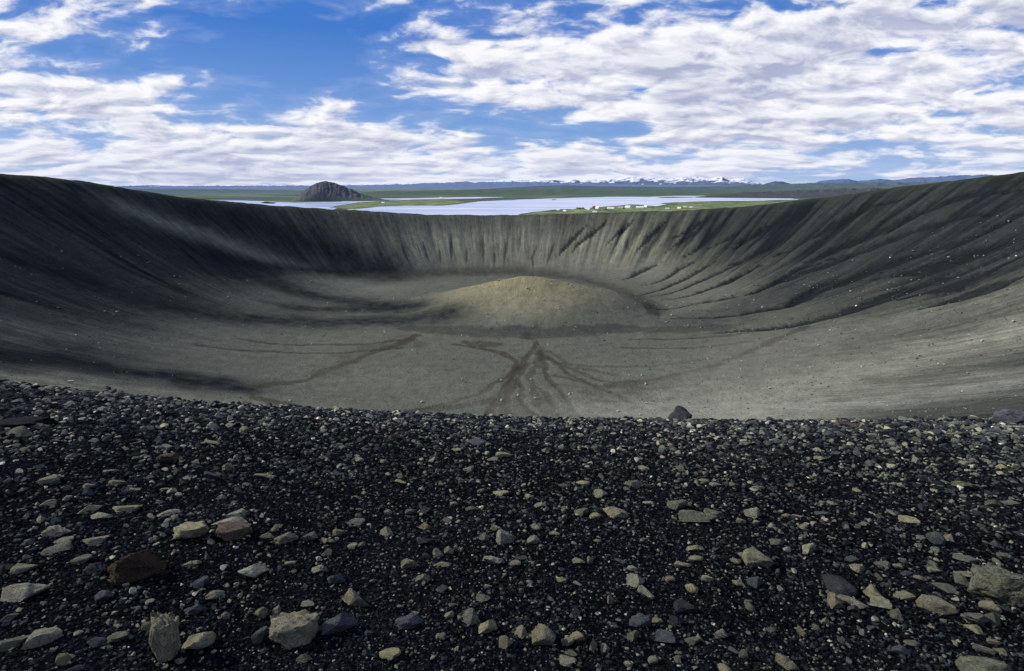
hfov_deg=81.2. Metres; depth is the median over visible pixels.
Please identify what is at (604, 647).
stone
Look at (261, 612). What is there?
stone
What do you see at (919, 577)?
stone
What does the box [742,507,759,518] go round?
stone
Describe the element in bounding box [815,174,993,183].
distant hills
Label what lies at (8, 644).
boulder
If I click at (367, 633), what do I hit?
stone
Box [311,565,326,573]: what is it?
stone
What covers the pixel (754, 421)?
stone
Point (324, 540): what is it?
stone
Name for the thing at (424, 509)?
stone
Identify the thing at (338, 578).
stone
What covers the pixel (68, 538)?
stone
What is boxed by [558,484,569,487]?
stone
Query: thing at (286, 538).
rock
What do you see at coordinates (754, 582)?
stone
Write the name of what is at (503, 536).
stone
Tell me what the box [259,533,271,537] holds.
stone
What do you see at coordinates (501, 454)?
stone
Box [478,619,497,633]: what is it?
stone
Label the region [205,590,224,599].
stone
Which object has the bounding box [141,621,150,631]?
stone
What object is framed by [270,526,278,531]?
stone
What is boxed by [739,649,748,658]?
stone
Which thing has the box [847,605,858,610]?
stone
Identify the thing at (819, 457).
stone
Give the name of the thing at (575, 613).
stone
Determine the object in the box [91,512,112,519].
stone
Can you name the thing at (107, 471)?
stone
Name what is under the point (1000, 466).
stone
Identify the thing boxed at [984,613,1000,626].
stone
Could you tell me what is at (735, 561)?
stone
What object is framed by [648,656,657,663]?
stone
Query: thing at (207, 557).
stone
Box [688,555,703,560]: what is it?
stone
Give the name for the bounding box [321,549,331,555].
stone
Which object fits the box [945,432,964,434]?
stone
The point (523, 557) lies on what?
stone
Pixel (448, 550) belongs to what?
stone
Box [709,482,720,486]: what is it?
stone
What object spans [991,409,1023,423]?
boulder
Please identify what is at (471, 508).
stone
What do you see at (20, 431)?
boulder
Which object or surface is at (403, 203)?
peninsula
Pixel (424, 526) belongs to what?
stone
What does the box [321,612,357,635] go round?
boulder
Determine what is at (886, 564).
stone
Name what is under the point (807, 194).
brown ridge
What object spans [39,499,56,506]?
stone
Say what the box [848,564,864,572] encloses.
stone
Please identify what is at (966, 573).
stone
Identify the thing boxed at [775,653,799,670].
stone
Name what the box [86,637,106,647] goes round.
stone
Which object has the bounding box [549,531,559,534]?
stone
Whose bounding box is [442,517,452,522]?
stone
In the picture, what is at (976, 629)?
stone
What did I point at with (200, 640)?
boulder
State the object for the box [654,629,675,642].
stone
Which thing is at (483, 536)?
stone
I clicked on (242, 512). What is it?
stone
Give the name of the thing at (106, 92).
sky
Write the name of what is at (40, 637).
boulder
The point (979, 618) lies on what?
stone
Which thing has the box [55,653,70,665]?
stone
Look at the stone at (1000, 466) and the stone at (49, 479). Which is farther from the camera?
the stone at (1000, 466)
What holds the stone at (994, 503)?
on the ground
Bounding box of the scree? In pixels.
[1,215,1021,419]
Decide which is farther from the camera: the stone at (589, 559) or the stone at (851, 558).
the stone at (851, 558)
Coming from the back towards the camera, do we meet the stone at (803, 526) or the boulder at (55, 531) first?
the stone at (803, 526)
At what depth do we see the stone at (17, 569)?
2.92 m
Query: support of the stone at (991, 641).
on the ground
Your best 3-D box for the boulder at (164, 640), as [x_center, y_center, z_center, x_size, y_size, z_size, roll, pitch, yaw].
[-1.344,1.187,2.315,0.109,0.233,0.092,-1,7,-29]
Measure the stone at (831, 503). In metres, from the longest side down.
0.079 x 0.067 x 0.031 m
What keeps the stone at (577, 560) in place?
on the ground
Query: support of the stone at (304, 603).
on the ground
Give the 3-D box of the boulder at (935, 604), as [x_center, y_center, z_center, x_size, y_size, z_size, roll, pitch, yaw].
[2.027,1.280,2.851,0.170,0.076,0.133,3,5,34]
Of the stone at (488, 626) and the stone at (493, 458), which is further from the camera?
the stone at (493, 458)
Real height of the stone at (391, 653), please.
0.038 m
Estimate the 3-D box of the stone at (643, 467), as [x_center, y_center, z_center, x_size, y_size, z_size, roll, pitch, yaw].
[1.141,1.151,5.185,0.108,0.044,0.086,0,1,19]
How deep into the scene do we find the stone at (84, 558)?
3.03 m
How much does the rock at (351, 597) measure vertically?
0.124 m
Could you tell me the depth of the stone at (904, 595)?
2.91 m
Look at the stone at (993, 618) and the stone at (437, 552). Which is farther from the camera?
the stone at (437, 552)
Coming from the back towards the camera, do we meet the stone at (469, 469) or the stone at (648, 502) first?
the stone at (469, 469)
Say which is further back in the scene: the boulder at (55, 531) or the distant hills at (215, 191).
the distant hills at (215, 191)
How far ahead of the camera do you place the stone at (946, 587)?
3.02 m
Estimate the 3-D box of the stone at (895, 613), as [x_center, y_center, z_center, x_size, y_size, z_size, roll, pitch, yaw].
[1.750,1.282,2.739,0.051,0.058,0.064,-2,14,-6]
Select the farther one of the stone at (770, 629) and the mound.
the mound
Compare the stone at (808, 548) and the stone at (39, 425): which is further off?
the stone at (39, 425)
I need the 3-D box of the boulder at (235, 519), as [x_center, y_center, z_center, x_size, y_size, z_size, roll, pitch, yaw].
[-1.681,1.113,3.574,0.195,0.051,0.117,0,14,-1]
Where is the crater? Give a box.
[0,172,1023,420]
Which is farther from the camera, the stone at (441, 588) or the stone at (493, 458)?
the stone at (493, 458)
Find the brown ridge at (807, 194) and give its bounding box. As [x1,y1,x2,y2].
[696,188,886,198]
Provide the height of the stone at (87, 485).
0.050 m
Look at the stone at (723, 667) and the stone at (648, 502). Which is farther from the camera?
the stone at (648, 502)
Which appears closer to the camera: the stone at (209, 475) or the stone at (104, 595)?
the stone at (104, 595)
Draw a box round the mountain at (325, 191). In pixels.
[290,181,389,201]
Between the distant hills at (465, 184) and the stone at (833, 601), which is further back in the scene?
the distant hills at (465, 184)
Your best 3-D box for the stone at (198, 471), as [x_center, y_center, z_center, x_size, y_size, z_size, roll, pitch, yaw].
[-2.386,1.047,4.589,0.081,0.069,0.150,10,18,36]
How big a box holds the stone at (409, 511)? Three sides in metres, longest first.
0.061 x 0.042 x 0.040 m
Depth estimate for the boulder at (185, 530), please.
3.33 m
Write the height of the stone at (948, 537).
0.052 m
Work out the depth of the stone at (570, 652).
2.44 m
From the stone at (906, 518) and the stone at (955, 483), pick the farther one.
the stone at (955, 483)
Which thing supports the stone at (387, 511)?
on the ground
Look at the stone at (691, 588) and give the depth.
2.94 m
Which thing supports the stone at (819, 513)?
on the ground
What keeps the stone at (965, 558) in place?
on the ground
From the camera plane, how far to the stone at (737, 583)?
3.04 m
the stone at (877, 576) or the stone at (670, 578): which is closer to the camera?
the stone at (670, 578)
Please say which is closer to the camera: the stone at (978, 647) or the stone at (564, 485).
the stone at (978, 647)
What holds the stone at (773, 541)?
on the ground
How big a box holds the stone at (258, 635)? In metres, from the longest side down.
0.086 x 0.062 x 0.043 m
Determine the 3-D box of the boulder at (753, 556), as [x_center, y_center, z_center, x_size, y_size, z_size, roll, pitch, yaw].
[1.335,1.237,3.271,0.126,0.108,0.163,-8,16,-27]
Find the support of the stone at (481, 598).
on the ground
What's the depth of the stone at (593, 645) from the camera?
2.46 m
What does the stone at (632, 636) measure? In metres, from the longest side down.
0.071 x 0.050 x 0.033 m
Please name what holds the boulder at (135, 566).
on the ground
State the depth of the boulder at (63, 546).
3.13 m
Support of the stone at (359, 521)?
on the ground
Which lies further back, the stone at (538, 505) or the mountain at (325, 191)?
the mountain at (325, 191)
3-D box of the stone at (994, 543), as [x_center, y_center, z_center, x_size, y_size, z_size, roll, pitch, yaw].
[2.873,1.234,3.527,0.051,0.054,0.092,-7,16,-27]
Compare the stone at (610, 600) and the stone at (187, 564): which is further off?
the stone at (187, 564)
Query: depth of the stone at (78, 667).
2.21 m
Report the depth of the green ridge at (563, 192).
8584.62 m
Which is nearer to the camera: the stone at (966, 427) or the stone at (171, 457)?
the stone at (171, 457)
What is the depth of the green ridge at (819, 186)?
14350.57 m
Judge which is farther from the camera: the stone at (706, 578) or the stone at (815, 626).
the stone at (706, 578)
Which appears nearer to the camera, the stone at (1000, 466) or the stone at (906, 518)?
the stone at (906, 518)
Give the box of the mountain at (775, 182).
[762,181,789,184]
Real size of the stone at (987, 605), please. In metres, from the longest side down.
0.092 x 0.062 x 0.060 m
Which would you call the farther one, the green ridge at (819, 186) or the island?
the green ridge at (819, 186)
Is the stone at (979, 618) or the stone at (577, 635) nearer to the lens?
the stone at (577, 635)
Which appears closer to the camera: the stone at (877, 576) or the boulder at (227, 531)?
the stone at (877, 576)
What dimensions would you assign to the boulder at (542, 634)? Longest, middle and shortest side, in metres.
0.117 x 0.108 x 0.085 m
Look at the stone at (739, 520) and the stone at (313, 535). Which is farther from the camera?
the stone at (739, 520)
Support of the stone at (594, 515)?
on the ground
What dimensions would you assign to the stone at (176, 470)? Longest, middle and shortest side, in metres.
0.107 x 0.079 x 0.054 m
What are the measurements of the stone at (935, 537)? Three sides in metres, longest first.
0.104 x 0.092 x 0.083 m
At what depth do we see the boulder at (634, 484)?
4.62 m
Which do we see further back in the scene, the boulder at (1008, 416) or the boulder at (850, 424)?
the boulder at (1008, 416)
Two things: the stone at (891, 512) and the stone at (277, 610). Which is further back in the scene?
the stone at (891, 512)
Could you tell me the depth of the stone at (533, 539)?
3.47 m
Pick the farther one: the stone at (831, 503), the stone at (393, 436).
the stone at (393, 436)
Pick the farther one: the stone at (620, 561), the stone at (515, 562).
the stone at (620, 561)
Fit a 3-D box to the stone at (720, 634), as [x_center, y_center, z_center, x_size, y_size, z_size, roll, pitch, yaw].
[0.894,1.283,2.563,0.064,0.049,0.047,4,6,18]
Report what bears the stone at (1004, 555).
on the ground
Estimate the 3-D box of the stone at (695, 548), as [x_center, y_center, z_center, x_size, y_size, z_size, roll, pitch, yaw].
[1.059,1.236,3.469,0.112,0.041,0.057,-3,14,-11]
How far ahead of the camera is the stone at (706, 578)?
3.07 m
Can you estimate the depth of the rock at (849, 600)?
2.85 m
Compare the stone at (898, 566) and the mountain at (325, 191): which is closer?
the stone at (898, 566)
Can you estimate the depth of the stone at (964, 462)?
5.59 m
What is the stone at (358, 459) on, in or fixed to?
on the ground
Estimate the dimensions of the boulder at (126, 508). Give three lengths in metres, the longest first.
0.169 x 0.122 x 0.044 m
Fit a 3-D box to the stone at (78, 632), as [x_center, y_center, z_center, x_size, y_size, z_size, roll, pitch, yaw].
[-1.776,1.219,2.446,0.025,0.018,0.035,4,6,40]
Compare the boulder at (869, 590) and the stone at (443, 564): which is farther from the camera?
the stone at (443, 564)
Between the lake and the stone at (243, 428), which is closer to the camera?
the stone at (243, 428)
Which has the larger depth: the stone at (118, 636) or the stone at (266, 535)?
the stone at (266, 535)
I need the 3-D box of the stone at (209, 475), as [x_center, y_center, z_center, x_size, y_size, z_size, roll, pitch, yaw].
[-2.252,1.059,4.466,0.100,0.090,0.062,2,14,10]
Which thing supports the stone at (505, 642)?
on the ground
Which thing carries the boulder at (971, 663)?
on the ground
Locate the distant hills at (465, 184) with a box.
[122,181,720,188]
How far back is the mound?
578.37 m
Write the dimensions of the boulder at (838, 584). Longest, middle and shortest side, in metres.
0.176 x 0.148 x 0.074 m
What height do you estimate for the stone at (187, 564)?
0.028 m
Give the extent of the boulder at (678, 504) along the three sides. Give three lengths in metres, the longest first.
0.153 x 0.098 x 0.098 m
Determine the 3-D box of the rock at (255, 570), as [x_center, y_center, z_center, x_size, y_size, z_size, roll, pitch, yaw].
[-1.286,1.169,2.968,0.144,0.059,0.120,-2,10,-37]
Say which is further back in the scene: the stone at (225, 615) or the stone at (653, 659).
the stone at (225, 615)
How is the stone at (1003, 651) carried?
on the ground
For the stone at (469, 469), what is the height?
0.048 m
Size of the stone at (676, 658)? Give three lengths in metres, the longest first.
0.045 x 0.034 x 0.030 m
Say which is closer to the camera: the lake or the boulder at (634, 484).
the boulder at (634, 484)
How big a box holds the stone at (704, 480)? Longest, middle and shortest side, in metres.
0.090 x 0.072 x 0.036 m
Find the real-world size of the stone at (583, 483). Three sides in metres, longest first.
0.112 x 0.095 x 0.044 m
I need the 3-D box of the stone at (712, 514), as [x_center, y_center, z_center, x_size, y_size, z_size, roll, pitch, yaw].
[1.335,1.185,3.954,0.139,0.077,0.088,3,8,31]
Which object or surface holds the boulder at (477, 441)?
on the ground
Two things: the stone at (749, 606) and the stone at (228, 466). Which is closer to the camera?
the stone at (749, 606)
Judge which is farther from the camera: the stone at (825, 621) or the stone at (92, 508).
the stone at (92, 508)
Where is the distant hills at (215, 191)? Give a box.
[132,189,303,192]
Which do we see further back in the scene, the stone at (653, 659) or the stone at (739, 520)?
the stone at (739, 520)
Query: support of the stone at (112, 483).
on the ground
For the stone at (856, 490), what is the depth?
4.59 m
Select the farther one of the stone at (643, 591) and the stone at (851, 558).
the stone at (851, 558)
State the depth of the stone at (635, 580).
3.00 m
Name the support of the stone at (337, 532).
on the ground
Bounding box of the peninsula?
[329,200,463,208]
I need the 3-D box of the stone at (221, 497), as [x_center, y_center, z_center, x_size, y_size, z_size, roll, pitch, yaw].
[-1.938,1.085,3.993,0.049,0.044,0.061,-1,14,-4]
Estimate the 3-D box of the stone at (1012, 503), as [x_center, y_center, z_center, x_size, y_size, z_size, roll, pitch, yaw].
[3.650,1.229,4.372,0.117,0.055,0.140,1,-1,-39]
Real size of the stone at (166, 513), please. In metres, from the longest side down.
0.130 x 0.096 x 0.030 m
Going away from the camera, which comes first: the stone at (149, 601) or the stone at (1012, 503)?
the stone at (149, 601)
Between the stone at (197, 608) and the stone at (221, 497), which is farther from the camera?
the stone at (221, 497)
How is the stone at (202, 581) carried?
on the ground
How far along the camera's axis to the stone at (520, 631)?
2.58 m
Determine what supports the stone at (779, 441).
on the ground
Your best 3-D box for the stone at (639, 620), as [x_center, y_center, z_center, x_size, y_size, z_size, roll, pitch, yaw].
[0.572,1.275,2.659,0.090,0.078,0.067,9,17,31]
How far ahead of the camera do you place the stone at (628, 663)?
2.36 m
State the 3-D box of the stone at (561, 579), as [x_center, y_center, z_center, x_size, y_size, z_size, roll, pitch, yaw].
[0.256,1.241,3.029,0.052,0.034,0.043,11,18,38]
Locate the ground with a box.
[0,390,1023,670]
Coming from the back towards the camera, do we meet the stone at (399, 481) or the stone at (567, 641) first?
the stone at (399, 481)
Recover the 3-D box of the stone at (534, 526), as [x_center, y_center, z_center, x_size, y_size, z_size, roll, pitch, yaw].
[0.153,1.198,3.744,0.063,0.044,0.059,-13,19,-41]
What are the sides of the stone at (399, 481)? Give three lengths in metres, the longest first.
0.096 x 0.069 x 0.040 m
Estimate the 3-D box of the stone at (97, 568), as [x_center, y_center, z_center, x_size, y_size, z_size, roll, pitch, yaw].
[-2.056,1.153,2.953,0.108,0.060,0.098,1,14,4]
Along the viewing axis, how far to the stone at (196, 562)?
3.04 m
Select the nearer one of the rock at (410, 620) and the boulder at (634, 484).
the rock at (410, 620)
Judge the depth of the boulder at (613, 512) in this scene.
3.98 m
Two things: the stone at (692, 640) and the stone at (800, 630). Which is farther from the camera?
the stone at (800, 630)
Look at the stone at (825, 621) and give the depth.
2.68 m
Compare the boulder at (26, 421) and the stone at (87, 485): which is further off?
the boulder at (26, 421)
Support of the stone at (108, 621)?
on the ground
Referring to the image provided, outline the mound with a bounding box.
[397,276,667,337]
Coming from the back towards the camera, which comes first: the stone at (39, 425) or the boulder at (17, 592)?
the stone at (39, 425)
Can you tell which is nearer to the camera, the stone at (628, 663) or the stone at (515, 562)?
the stone at (628, 663)
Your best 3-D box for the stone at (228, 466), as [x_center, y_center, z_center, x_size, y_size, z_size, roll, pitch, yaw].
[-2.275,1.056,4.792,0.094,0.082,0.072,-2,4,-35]
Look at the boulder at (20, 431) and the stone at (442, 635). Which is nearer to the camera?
the stone at (442, 635)
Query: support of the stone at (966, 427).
on the ground
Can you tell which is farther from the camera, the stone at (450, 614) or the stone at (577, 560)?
the stone at (577, 560)
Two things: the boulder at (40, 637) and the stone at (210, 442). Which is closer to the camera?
the boulder at (40, 637)
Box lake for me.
[217,196,798,214]
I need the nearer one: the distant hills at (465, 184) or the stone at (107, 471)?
the stone at (107, 471)
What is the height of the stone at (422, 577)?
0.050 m
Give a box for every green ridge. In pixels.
[358,189,792,195]
[468,181,944,190]
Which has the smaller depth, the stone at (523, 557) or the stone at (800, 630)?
the stone at (800, 630)
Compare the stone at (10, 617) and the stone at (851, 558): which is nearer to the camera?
the stone at (10, 617)
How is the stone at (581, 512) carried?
on the ground
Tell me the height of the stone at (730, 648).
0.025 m
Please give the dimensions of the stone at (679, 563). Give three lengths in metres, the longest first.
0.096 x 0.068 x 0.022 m
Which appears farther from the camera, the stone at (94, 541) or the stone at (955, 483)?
the stone at (955, 483)
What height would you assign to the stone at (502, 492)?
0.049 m
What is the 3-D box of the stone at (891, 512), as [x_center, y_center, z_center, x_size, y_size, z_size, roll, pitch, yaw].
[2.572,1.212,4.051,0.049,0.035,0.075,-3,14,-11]
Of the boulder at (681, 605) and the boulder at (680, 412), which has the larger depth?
the boulder at (680, 412)
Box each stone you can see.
[0,563,13,569]
[0,613,18,622]
[10,563,39,575]
[30,423,49,428]
[35,474,59,483]
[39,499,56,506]
[53,536,73,542]
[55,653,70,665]
[66,665,84,670]
[70,554,92,563]
[73,630,83,635]
[77,505,101,513]
[82,535,108,545]
[82,562,106,575]
[83,483,96,488]
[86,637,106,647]
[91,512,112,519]
[94,590,113,600]
[103,469,117,472]
[104,619,111,623]
[107,630,129,642]
[108,480,128,486]
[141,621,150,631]
[145,598,154,603]
[148,524,160,531]
[156,453,179,463]
[157,509,180,516]
[162,444,174,447]
[172,468,184,472]
[182,561,192,567]
[184,603,205,615]
[189,468,210,475]
[192,560,201,565]
[192,575,208,587]
[201,440,217,443]
[204,471,218,478]
[204,552,210,559]
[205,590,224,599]
[206,421,219,428]
[217,495,226,499]
[221,612,229,618]
[222,463,233,470]
[225,508,246,517]
[239,426,251,430]
[251,626,267,643]
[254,607,268,618]
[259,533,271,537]
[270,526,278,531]
[272,605,280,613]
[296,653,312,662]
[301,531,317,541]
[301,600,314,606]
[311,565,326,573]
[320,538,329,542]
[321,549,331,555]
[326,452,342,458]
[328,574,345,583]
[333,528,346,536]
[346,518,364,524]
[347,542,357,548]
[355,457,363,461]
[361,650,371,655]
[364,630,373,636]
[379,647,400,660]
[380,526,393,536]
[384,509,391,514]
[388,434,399,439]
[395,479,406,483]
[401,558,417,568]
[405,509,413,513]
[415,573,429,581]
[417,506,429,512]
[418,522,436,529]
[418,538,434,544]
[432,548,443,557]
[433,562,449,567]
[434,632,445,639]
[436,584,447,592]
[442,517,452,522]
[444,546,453,553]
[444,611,453,617]
[450,502,457,505]
[462,467,472,471]
[465,506,478,510]
[476,593,490,602]
[478,533,488,540]
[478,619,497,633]
[486,457,497,460]
[493,490,508,495]
[495,452,511,457]
[496,529,515,544]
[499,636,512,648]
[510,560,520,565]
[511,625,527,637]
[515,555,526,559]
[527,535,539,543]
[531,523,542,529]
[534,503,545,507]
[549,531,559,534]
[557,577,566,582]
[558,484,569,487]
[559,654,576,665]
[561,637,574,646]
[564,649,577,655]
[569,608,580,618]
[570,631,584,640]
[572,557,584,563]
[574,508,588,516]
[576,480,589,485]
[587,556,593,562]
[589,513,599,518]
[589,638,596,650]
[594,489,607,497]
[600,643,609,651]
[607,595,614,603]
[614,558,626,563]
[623,661,631,666]
[627,565,636,570]
[627,573,644,587]
[627,630,637,641]
[629,613,650,627]
[637,585,654,599]
[638,465,649,470]
[643,501,654,504]
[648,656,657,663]
[652,617,662,622]
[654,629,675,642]
[665,576,674,581]
[669,615,682,625]
[672,465,685,470]
[672,655,681,662]
[674,561,691,566]
[684,637,699,644]
[685,583,697,592]
[686,545,703,550]
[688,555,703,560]
[699,479,709,482]
[701,575,712,581]
[704,508,724,519]
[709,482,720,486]
[713,628,727,638]
[717,663,731,670]
[728,646,738,653]
[731,558,741,563]
[732,580,743,586]
[736,518,746,522]
[739,441,754,444]
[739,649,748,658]
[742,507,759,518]
[744,602,754,611]
[745,576,760,587]
[747,419,758,422]
[765,626,776,632]
[769,538,783,545]
[774,440,787,442]
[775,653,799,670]
[796,626,806,636]
[798,523,807,529]
[802,543,815,553]
[812,624,819,630]
[813,456,826,459]
[814,511,830,515]
[821,617,829,624]
[826,501,838,504]
[827,592,842,608]
[844,555,858,562]
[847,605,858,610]
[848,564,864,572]
[852,488,862,492]
[869,595,892,609]
[872,561,890,568]
[874,573,883,581]
[886,510,897,515]
[886,608,903,620]
[891,646,910,656]
[892,563,903,568]
[893,590,915,600]
[897,515,920,522]
[900,571,912,576]
[904,640,921,646]
[913,575,926,580]
[926,531,945,544]
[927,566,942,571]
[929,582,957,592]
[943,534,954,541]
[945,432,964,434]
[951,480,977,488]
[952,553,981,562]
[953,571,971,577]
[953,573,967,584]
[958,460,975,464]
[960,612,988,625]
[961,426,976,428]
[961,624,982,633]
[972,644,998,653]
[978,600,1000,611]
[984,499,1002,506]
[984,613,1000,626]
[986,638,1001,644]
[989,540,1005,548]
[993,648,1007,655]
[995,464,1016,470]
[996,552,1012,559]
[1000,500,1021,506]
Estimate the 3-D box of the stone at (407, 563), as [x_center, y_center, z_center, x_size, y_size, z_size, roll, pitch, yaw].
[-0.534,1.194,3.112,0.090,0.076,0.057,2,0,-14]
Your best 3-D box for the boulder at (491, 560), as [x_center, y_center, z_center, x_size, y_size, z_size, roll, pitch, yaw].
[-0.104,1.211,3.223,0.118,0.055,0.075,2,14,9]
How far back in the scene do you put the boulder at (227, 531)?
3.37 m
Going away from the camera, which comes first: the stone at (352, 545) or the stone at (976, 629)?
the stone at (976, 629)
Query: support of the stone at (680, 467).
on the ground
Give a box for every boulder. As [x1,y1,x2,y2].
[0,416,56,426]
[0,426,34,436]
[0,583,49,601]
[0,635,28,651]
[21,627,63,649]
[40,525,71,536]
[40,541,73,555]
[107,548,166,585]
[112,505,142,513]
[149,611,180,661]
[172,521,208,539]
[181,631,215,648]
[211,517,247,524]
[214,521,253,540]
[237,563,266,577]
[254,473,276,477]
[269,609,319,649]
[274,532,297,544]
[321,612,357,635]
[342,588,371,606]
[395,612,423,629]
[459,608,479,624]
[467,438,488,445]
[482,556,503,564]
[531,623,555,645]
[603,506,627,517]
[623,480,642,488]
[667,405,691,419]
[667,499,687,509]
[673,598,698,613]
[678,510,709,521]
[742,547,775,566]
[822,574,857,596]
[833,422,859,426]
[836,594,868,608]
[863,584,882,597]
[915,594,958,614]
[955,655,1014,670]
[967,563,1023,608]
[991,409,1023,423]
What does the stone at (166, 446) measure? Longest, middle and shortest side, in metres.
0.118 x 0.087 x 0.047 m
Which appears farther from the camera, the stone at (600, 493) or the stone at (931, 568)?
the stone at (600, 493)
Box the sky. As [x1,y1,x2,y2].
[0,0,1023,184]
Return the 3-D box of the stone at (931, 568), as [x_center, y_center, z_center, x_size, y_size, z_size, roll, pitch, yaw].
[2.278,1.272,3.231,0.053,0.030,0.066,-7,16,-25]
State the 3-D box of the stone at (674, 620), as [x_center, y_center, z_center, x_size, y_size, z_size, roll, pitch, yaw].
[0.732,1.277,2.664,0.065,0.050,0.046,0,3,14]
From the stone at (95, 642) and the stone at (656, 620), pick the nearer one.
the stone at (95, 642)
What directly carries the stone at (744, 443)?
on the ground
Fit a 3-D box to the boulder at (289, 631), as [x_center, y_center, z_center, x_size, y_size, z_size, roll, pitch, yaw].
[-0.895,1.224,2.468,0.208,0.138,0.134,-1,6,-30]
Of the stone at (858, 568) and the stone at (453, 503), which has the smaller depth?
the stone at (858, 568)
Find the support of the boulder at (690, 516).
on the ground
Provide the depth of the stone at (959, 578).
3.09 m
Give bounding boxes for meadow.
[523,201,787,214]
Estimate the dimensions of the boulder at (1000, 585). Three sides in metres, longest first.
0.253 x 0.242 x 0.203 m
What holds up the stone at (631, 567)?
on the ground
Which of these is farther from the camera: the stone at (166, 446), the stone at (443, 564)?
the stone at (166, 446)
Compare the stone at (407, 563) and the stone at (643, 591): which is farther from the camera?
the stone at (407, 563)
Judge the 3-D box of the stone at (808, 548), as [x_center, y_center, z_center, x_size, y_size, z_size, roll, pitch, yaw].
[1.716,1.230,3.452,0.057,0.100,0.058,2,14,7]
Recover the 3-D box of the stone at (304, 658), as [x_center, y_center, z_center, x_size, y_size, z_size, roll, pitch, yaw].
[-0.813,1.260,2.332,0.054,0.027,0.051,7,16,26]
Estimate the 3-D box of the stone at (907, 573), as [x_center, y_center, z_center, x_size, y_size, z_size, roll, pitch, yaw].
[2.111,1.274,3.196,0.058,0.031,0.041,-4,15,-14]
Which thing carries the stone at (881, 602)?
on the ground
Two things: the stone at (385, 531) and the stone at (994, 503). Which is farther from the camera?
the stone at (994, 503)
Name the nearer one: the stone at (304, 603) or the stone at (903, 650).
the stone at (903, 650)
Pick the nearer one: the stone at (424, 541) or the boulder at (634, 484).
the stone at (424, 541)
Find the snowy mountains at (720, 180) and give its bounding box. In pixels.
[116,176,765,186]
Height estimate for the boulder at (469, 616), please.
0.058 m
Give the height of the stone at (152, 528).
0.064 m
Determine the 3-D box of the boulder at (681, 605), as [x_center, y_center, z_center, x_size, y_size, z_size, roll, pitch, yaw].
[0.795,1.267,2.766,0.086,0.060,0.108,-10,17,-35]
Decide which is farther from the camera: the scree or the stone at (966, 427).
the scree
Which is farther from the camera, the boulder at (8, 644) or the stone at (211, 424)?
the stone at (211, 424)
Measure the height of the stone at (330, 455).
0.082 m
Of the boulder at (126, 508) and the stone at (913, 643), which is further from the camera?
the boulder at (126, 508)
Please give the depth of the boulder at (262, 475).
4.55 m
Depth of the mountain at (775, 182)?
16718.10 m
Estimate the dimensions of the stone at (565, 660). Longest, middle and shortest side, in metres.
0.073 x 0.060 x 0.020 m
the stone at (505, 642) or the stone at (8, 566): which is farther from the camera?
the stone at (8, 566)
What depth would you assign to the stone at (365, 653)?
2.38 m

